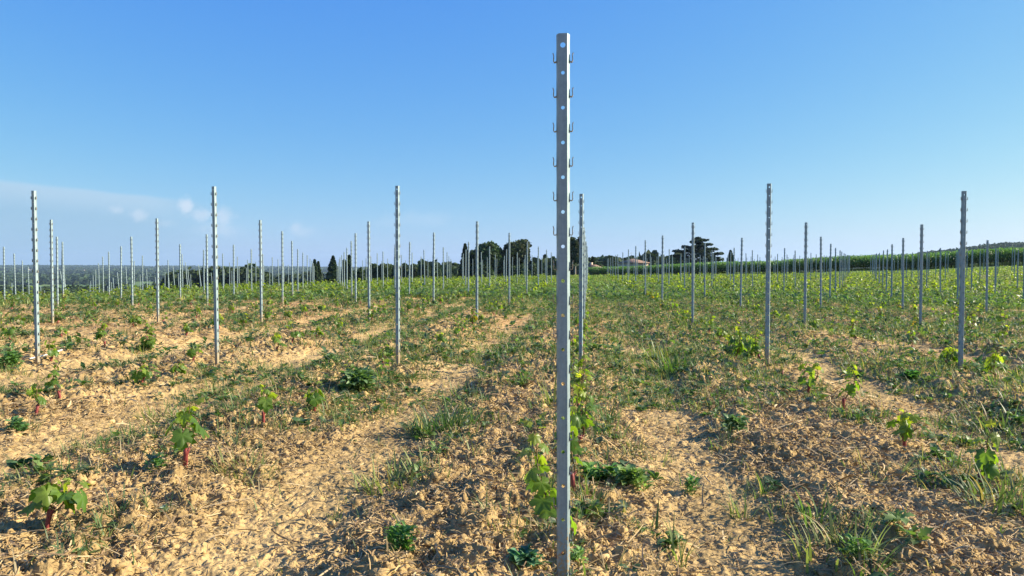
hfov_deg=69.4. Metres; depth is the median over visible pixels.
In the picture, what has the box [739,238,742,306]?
trellis post
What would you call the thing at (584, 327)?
young vine
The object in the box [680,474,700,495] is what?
leafy weed
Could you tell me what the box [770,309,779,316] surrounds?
young vine
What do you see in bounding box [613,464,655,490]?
leafy weed
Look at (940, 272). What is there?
trellis post
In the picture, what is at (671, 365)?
grass tuft
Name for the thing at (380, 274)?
broadleaf tree
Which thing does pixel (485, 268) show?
hedge bush
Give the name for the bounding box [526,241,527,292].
trellis post
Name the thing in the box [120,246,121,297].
trellis post
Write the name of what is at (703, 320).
young vine
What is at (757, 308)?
young vine
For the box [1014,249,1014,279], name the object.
trellis post
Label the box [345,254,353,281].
column tree
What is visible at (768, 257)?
trellis post
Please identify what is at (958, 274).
trellis post
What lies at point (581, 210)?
trellis post
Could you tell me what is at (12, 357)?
leafy weed
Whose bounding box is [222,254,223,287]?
trellis post
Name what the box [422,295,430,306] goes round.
young vine
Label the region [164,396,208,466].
young vine
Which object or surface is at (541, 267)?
conifer tree
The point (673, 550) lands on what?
grass plant
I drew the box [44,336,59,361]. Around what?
young vine
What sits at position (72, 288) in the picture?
valley copse
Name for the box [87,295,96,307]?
young vine
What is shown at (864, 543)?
leafy weed
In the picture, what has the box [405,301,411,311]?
young vine
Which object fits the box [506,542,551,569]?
leafy weed
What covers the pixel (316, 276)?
conifer tree
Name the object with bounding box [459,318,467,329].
young vine
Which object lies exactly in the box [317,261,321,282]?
conifer tree
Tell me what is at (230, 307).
young vine
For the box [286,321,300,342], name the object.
young vine
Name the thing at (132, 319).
young vine
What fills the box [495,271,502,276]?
bush
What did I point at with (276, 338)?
young vine
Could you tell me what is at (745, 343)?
young vine
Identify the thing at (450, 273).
bush
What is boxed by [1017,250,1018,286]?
trellis post
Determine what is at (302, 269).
trellis post
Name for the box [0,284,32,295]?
wood
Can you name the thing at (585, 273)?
trellis post
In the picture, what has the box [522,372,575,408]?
grass plant
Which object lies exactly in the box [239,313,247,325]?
young vine
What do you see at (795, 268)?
trellis post
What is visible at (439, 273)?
bush
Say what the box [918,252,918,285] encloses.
trellis post
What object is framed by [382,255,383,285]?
trellis post
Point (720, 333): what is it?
young vine
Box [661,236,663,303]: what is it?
trellis post
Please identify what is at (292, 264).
trellis post
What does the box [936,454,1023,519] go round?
grass tuft
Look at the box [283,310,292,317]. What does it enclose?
young vine
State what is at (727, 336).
young vine
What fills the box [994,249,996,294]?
trellis post
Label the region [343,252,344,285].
trellis post
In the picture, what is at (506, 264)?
trellis post
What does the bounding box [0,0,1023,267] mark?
sky
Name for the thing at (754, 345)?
young vine
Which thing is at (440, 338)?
young vine
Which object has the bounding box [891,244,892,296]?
trellis post
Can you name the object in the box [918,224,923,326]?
trellis post
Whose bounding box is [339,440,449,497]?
grass tuft
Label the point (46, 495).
young vine
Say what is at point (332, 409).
grass tuft
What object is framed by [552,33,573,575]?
trellis post
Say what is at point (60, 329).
young vine
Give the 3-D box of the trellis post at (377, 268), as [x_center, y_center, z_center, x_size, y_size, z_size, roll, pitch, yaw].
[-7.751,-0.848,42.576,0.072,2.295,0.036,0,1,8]
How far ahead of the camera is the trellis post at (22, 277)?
36.89 m
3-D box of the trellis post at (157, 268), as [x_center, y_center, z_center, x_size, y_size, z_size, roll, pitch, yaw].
[-6.684,-0.161,13.951,0.071,2.295,0.036,0,2,4]
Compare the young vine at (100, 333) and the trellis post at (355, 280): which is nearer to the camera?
the young vine at (100, 333)
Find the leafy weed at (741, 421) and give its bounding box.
[718,413,749,431]
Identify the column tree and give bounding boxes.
[341,259,345,281]
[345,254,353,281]
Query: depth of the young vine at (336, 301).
17.90 m
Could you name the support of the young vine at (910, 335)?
on the ground at (306, 530)
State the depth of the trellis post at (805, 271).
13.42 m
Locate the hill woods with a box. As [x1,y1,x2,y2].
[905,241,1023,267]
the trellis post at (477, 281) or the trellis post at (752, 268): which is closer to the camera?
the trellis post at (477, 281)
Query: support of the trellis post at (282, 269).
on the ground at (306, 530)
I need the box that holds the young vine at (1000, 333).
[998,325,1008,339]
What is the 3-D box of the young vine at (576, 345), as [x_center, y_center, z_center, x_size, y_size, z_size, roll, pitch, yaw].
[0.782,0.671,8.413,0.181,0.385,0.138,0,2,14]
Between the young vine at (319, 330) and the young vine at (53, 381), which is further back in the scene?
the young vine at (319, 330)
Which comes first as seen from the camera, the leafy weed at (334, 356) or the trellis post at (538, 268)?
the leafy weed at (334, 356)
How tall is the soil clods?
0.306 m
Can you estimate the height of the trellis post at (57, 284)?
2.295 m
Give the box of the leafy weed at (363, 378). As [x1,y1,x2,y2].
[334,366,378,393]
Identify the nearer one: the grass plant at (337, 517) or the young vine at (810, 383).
the grass plant at (337, 517)
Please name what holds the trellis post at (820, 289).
on the ground at (306, 530)
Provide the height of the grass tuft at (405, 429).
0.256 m
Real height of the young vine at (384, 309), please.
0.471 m
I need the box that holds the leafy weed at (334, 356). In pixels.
[322,352,339,361]
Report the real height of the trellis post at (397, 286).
2.295 m
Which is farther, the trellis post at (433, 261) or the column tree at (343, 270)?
the column tree at (343, 270)
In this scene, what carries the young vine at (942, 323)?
on the ground at (306, 530)
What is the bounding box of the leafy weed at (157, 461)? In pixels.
[142,452,172,473]
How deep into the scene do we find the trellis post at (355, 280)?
19.61 m
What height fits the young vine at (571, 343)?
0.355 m
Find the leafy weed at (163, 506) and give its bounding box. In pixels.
[160,500,187,511]
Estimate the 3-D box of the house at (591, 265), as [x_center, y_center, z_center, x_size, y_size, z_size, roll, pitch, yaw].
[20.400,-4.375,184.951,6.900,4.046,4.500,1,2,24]
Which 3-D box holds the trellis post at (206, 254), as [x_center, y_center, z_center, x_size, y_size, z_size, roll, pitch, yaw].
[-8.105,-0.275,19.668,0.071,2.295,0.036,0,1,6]
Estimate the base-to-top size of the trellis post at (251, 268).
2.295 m
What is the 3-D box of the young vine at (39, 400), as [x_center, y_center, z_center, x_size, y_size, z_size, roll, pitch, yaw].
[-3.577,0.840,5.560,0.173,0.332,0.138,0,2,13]
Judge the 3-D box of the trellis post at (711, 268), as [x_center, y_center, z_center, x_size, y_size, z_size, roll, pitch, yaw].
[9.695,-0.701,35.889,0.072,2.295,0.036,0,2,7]
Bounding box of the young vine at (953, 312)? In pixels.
[950,305,958,319]
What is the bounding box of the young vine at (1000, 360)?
[987,348,1008,372]
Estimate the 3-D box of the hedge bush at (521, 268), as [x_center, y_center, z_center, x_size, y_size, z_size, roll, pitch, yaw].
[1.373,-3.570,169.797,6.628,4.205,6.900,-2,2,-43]
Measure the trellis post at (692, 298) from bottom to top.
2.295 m
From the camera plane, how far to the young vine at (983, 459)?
3.65 m
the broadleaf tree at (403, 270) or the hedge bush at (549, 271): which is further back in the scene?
the broadleaf tree at (403, 270)
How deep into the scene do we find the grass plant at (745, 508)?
3.45 m
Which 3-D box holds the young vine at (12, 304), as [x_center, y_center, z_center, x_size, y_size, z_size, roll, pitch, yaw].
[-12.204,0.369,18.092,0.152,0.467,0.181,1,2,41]
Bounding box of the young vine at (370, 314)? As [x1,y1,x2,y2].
[366,299,377,320]
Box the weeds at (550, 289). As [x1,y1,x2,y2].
[0,265,1023,575]
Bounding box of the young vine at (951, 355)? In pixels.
[939,345,964,361]
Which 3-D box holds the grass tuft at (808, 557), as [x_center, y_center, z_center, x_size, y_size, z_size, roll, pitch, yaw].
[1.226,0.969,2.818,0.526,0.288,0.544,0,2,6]
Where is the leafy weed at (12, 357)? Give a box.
[0,349,24,368]
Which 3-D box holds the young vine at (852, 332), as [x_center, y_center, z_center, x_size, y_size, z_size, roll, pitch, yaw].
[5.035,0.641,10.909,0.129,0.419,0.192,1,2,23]
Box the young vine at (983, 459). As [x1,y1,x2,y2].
[964,419,1001,489]
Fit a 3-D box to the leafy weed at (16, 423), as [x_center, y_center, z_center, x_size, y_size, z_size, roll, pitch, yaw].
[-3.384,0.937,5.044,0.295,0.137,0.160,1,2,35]
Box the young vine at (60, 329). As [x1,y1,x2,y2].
[54,325,67,337]
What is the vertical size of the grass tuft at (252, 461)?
0.220 m
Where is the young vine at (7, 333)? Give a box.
[0,312,15,339]
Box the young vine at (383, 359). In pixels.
[378,345,389,373]
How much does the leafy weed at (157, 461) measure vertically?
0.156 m
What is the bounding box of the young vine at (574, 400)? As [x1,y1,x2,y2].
[570,377,587,410]
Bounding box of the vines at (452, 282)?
[0,264,1022,297]
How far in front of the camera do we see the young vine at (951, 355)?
8.01 m
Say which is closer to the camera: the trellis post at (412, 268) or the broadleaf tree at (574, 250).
the trellis post at (412, 268)
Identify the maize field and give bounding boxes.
[588,246,1023,274]
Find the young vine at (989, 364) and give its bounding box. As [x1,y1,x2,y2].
[981,343,1003,377]
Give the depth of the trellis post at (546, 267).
36.62 m
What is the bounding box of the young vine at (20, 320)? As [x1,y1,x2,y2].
[13,311,25,324]
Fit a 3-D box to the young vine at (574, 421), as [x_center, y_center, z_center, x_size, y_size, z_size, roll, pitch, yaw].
[0.294,0.720,3.564,0.193,0.637,0.144,0,2,6]
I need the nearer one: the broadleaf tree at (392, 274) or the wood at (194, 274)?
the broadleaf tree at (392, 274)
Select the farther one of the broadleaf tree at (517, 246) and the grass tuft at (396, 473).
the broadleaf tree at (517, 246)
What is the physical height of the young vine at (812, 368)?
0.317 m
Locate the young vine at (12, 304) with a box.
[8,296,15,308]
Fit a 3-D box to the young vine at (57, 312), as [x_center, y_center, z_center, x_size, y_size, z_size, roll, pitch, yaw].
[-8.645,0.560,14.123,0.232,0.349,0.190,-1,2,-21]
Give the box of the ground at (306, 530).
[0,262,1023,575]
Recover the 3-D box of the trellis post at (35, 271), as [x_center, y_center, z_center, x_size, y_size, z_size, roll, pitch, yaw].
[-5.303,0.068,8.242,0.072,2.295,0.036,0,2,5]
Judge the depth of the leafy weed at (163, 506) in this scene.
3.31 m
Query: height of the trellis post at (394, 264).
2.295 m
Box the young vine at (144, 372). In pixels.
[128,361,160,383]
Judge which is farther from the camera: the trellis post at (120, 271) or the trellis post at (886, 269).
the trellis post at (886, 269)
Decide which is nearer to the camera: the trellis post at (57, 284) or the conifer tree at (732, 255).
the trellis post at (57, 284)
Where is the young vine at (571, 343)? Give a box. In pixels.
[570,328,577,345]
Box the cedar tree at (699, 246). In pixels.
[668,236,723,264]
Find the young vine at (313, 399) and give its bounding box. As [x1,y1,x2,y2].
[304,381,325,411]
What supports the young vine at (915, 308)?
on the ground at (306, 530)
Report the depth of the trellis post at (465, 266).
36.70 m
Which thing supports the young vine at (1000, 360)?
on the ground at (306, 530)
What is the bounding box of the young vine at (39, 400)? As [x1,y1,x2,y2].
[25,378,46,415]
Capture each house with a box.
[578,262,600,274]
[618,259,649,266]
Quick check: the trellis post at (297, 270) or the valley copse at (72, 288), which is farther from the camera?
the valley copse at (72, 288)
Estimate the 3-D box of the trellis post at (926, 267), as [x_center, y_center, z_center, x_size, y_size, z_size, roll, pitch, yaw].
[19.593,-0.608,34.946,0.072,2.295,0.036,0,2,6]
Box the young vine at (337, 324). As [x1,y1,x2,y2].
[333,312,342,329]
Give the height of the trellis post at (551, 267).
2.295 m
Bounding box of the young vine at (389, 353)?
[378,338,392,362]
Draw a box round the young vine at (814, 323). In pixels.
[810,318,818,327]
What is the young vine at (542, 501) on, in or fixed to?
on the ground at (306, 530)
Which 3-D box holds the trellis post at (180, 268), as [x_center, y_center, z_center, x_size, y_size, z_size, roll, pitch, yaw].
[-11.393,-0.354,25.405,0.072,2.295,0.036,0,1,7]
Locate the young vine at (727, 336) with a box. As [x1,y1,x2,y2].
[724,331,735,343]
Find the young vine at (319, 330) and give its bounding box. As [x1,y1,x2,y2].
[310,327,323,336]
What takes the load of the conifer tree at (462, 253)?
on the ground at (306, 530)
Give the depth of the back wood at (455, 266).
292.60 m
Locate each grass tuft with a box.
[131,400,188,421]
[196,442,287,485]
[304,392,355,418]
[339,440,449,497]
[359,360,407,380]
[390,408,443,440]
[403,397,491,438]
[636,345,712,374]
[637,340,686,360]
[764,490,906,575]
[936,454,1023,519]
[951,400,1023,436]
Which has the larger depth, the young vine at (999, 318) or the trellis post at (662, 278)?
the trellis post at (662, 278)
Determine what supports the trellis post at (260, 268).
on the ground at (306, 530)
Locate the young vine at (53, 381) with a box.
[41,359,64,397]
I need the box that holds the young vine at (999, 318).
[995,311,1008,324]
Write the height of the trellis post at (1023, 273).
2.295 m
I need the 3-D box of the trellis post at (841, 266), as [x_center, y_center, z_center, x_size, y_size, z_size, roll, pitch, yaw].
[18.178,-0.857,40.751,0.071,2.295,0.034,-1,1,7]
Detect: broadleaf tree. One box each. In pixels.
[370,263,378,278]
[375,263,391,279]
[390,264,400,278]
[400,262,408,277]
[410,263,418,278]
[417,261,430,277]
[469,250,474,265]
[474,240,505,271]
[499,239,531,272]
[570,236,581,274]
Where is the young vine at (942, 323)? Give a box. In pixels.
[937,314,945,327]
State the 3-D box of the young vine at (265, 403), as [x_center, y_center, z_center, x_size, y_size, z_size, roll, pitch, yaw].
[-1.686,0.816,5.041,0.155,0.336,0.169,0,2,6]
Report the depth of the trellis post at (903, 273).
18.70 m
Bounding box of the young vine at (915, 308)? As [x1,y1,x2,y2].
[911,297,917,311]
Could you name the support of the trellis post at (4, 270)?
on the ground at (306, 530)
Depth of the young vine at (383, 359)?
7.57 m
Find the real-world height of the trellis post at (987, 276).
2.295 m
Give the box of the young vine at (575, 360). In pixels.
[570,351,577,365]
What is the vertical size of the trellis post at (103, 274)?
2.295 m
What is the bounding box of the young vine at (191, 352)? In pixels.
[185,343,202,361]
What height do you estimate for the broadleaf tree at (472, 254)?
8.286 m
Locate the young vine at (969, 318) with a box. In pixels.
[964,307,977,334]
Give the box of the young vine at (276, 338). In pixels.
[271,333,287,348]
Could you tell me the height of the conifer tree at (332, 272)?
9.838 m
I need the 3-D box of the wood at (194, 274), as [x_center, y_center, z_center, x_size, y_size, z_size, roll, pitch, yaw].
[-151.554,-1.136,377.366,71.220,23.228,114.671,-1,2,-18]
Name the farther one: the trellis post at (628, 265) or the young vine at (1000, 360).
the trellis post at (628, 265)
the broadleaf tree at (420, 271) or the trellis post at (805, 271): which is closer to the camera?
the trellis post at (805, 271)
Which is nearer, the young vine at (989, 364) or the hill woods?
the young vine at (989, 364)
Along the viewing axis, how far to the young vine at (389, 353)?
8.21 m
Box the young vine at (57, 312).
[54,308,65,322]
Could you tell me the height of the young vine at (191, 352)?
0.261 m
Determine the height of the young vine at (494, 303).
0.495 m
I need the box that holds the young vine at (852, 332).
[849,317,857,337]
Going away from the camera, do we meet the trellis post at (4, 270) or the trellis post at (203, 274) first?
the trellis post at (4, 270)
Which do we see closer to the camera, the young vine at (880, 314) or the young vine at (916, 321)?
the young vine at (916, 321)
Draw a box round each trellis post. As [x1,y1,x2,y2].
[3,247,4,298]
[13,254,15,294]
[22,261,23,294]
[30,191,39,363]
[49,220,53,322]
[55,237,58,305]
[61,242,63,296]
[102,257,103,291]
[108,252,109,294]
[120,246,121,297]
[130,237,133,305]
[142,256,142,289]
[155,218,159,322]
[179,244,180,297]
[181,254,182,287]
[203,250,204,293]
[205,234,208,304]
[211,186,219,363]
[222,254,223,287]
[232,245,234,293]
[237,257,237,287]
[250,249,251,288]
[258,220,262,323]
[262,254,263,288]
[281,231,283,305]
[291,241,292,296]
[297,249,298,290]
[302,253,303,288]
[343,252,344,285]
[346,248,347,289]
[350,241,352,295]
[354,233,356,301]
[367,222,370,321]
[377,253,377,283]
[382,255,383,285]
[394,186,400,364]
[394,247,394,285]
[408,242,410,294]
[411,253,412,281]
[423,250,424,284]
[432,233,434,300]
[442,247,443,288]
[446,253,447,282]
[465,249,465,284]
[467,242,469,291]
[475,221,478,321]
[489,246,489,287]
[505,249,506,279]
[508,233,510,304]
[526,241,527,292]
[537,248,538,287]
[546,251,546,283]
[551,252,551,282]
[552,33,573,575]
[578,194,584,359]
[583,227,585,320]
[583,246,586,303]
[585,242,586,292]
[587,246,587,286]
[627,249,628,279]
[635,246,636,283]
[644,240,645,296]
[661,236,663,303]
[668,249,669,283]
[684,247,685,287]
[691,223,694,324]
[704,243,705,295]
[711,250,712,285]
[733,248,734,290]
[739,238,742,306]
[752,250,752,286]
[764,183,772,365]
[783,248,785,290]
[794,251,795,285]
[803,222,807,325]
[819,237,821,308]
[829,244,831,295]
[835,248,836,290]
[839,250,840,287]
[841,252,842,284]
[879,253,879,283]
[882,250,883,287]
[885,249,887,294]
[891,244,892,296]
[901,238,904,309]
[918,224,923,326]
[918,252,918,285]
[926,251,927,285]
[939,248,940,291]
[956,249,959,299]
[957,191,967,367]
[971,250,972,289]
[985,240,988,310]
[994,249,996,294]
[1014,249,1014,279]
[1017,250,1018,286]
[1023,249,1023,298]
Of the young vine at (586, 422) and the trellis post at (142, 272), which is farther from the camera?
the trellis post at (142, 272)
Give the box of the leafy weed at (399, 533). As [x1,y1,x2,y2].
[379,517,427,554]
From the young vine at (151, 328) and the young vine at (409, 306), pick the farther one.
the young vine at (409, 306)
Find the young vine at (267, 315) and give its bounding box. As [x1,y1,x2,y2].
[263,299,271,321]
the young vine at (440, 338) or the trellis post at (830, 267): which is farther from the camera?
the trellis post at (830, 267)
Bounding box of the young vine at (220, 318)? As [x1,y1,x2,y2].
[209,313,224,328]
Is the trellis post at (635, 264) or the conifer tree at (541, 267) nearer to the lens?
the trellis post at (635, 264)
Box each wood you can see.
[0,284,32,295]
[153,263,281,288]
[353,250,683,279]
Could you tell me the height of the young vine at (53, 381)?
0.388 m
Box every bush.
[357,267,365,281]
[430,268,441,277]
[444,269,453,277]
[464,259,495,277]
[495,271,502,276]
[505,264,531,276]
[528,262,536,275]
[544,265,555,275]
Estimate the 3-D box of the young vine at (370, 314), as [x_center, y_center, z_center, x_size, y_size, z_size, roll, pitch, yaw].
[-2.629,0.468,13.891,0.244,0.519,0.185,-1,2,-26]
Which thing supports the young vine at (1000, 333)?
on the ground at (306, 530)
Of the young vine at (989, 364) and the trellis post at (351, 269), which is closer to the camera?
the young vine at (989, 364)
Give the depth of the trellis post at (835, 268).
29.88 m
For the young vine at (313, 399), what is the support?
on the ground at (306, 530)
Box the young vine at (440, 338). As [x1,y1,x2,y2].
[434,330,446,342]
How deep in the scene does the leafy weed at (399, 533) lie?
2.80 m
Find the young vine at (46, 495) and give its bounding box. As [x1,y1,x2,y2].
[17,475,90,530]
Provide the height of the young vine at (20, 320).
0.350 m
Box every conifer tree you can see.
[309,259,319,283]
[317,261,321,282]
[324,255,337,282]
[457,243,472,277]
[539,260,543,274]
[727,250,733,261]
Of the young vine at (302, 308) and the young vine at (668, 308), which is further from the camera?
the young vine at (668, 308)
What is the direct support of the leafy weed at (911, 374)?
on the ground at (306, 530)
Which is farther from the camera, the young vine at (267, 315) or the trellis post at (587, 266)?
the trellis post at (587, 266)
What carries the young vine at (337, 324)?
on the ground at (306, 530)
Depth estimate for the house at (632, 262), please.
222.08 m
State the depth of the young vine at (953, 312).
16.07 m
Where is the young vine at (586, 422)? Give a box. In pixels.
[571,361,598,439]
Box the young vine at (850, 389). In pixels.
[838,354,861,408]
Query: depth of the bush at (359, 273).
184.23 m
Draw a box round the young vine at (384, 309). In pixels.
[377,299,386,315]
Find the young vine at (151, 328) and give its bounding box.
[142,316,155,339]
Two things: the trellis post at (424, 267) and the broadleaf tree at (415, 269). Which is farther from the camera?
the broadleaf tree at (415, 269)
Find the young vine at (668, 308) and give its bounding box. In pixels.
[666,296,677,310]
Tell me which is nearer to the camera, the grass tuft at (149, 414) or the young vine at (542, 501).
the young vine at (542, 501)
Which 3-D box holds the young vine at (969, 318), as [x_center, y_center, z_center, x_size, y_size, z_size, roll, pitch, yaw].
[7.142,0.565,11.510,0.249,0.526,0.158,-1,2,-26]
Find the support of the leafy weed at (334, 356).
on the ground at (306, 530)
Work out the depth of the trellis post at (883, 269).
35.18 m
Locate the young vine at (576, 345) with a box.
[572,330,587,353]
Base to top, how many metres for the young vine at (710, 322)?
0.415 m
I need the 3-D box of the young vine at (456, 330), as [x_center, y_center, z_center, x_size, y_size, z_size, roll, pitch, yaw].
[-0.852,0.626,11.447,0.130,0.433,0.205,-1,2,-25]
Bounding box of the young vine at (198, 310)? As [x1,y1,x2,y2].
[194,302,201,317]
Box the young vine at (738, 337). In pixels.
[726,317,746,356]
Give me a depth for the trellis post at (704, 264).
24.77 m
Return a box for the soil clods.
[0,303,1022,575]
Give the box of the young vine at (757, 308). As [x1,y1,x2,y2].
[753,302,760,310]
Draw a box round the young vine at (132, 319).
[129,313,143,326]
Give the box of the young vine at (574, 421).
[553,373,592,491]
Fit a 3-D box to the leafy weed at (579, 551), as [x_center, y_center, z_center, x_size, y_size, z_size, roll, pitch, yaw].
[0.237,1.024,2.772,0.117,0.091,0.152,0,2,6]
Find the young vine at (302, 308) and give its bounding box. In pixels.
[299,299,307,315]
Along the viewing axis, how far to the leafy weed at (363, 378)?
6.60 m
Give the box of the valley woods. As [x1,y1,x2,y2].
[0,264,366,292]
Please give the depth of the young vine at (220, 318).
12.23 m
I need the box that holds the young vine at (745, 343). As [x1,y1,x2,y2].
[738,329,758,349]
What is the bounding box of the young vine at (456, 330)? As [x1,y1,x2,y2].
[453,314,460,335]
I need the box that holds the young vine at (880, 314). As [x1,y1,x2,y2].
[877,306,883,318]
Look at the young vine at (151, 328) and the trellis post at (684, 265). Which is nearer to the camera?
the young vine at (151, 328)
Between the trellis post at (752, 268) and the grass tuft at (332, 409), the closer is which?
the grass tuft at (332, 409)
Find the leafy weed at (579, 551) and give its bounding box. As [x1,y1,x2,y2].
[570,545,588,566]
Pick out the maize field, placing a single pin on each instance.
(1004, 257)
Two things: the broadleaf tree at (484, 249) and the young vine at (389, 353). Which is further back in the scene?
the broadleaf tree at (484, 249)
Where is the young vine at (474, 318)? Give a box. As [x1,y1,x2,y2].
[466,306,479,323]
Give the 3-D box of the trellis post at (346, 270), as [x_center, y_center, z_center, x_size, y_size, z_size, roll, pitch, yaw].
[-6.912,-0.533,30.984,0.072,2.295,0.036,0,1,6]
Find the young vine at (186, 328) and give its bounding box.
[181,323,193,335]
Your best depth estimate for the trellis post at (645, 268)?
25.06 m
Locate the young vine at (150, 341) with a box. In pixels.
[139,331,156,349]
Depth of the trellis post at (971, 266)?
34.77 m
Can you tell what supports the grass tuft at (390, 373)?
on the ground at (306, 530)
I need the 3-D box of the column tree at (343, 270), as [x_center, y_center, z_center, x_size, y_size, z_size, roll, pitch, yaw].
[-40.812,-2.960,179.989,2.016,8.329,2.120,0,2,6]
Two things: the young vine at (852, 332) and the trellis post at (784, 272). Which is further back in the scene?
the trellis post at (784, 272)
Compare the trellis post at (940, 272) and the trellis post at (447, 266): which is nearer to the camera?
the trellis post at (940, 272)
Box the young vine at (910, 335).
[907,326,918,348]
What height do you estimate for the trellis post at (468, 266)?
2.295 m
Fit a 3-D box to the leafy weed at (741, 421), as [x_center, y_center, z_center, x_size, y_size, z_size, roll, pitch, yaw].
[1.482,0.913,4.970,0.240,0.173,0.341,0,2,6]
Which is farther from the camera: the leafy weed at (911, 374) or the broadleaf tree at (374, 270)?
the broadleaf tree at (374, 270)
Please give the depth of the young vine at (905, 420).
4.43 m
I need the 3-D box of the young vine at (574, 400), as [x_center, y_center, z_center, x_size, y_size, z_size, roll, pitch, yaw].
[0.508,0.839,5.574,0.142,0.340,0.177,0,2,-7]
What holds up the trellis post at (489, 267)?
on the ground at (306, 530)
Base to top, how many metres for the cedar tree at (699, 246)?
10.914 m
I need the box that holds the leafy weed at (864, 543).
[837,533,881,560]
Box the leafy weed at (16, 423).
[4,416,30,433]
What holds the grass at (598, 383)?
on the ground at (306, 530)
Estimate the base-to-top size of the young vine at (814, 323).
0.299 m
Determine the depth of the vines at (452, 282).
39.02 m
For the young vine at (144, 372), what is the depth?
6.86 m
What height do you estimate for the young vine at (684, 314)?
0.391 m
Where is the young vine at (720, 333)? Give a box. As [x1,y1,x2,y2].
[716,327,727,338]
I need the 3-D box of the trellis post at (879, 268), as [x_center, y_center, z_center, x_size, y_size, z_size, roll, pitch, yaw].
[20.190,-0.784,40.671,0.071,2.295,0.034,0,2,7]
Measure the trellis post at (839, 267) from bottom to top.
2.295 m
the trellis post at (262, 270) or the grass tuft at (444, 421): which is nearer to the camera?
the grass tuft at (444, 421)
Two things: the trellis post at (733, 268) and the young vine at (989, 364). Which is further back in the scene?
the trellis post at (733, 268)
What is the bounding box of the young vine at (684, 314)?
[680,306,690,319]
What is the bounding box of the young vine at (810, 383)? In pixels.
[797,360,821,391]
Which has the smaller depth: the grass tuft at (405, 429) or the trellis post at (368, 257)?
the grass tuft at (405, 429)
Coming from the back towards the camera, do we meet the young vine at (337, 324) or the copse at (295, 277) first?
the copse at (295, 277)
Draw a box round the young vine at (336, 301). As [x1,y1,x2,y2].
[332,296,338,307]
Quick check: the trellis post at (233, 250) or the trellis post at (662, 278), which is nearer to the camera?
the trellis post at (662, 278)
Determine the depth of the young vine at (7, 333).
10.38 m
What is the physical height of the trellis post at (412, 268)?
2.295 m
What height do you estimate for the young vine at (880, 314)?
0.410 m
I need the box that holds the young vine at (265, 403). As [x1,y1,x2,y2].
[256,384,277,422]
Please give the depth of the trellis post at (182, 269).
36.84 m
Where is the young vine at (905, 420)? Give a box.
[886,408,934,447]
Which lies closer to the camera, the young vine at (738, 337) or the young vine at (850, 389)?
the young vine at (850, 389)
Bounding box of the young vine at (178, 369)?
[170,360,186,375]
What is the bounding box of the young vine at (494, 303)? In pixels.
[488,296,497,314]
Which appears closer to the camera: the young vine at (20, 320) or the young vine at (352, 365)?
the young vine at (352, 365)
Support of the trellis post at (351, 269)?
on the ground at (306, 530)
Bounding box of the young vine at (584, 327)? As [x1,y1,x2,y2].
[578,318,588,333]
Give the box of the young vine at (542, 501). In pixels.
[517,412,576,558]
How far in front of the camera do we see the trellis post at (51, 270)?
13.96 m
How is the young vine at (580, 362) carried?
on the ground at (306, 530)
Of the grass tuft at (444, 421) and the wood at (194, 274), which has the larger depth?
the wood at (194, 274)
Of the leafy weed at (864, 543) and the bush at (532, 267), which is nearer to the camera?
the leafy weed at (864, 543)
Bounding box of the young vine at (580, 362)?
[570,346,593,383]
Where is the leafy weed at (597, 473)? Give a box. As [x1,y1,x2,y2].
[577,460,618,485]
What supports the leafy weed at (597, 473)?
on the ground at (306, 530)
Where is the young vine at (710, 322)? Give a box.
[707,311,715,332]
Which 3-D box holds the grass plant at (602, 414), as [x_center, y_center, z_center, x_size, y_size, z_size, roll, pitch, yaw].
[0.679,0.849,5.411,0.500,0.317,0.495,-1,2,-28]
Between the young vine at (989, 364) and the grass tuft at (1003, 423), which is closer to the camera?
the grass tuft at (1003, 423)
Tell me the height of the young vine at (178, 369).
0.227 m
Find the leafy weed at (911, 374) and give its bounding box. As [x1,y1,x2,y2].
[894,368,922,381]
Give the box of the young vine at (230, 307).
[228,305,234,312]
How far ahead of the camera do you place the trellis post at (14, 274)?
31.22 m
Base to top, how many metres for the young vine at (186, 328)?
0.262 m
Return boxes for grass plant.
[316,500,342,521]
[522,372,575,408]
[579,387,636,421]
[644,509,708,567]
[709,478,779,520]
[787,480,875,528]
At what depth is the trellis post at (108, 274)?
31.15 m
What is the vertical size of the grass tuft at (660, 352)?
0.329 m
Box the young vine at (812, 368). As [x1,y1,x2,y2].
[800,358,823,378]
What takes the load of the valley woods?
on the ground at (306, 530)
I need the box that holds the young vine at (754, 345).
[748,327,763,360]
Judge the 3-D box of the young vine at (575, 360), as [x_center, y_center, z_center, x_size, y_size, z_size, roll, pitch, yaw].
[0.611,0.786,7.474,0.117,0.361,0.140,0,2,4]
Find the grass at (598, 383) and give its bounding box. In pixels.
[0,265,1023,575]
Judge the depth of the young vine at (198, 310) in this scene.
15.26 m
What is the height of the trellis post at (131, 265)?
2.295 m
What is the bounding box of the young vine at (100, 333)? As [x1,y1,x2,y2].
[93,315,110,346]
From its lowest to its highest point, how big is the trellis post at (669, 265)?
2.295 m
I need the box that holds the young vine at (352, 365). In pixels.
[345,356,353,369]
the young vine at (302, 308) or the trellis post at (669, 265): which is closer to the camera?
the young vine at (302, 308)
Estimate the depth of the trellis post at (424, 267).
36.65 m
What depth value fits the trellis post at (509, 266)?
19.54 m
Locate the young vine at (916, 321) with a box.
[912,313,924,326]
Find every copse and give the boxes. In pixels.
[39,283,104,293]
[274,271,324,283]
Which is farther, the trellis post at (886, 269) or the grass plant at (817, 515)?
the trellis post at (886, 269)
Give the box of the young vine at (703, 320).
[698,317,707,324]
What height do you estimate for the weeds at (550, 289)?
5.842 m

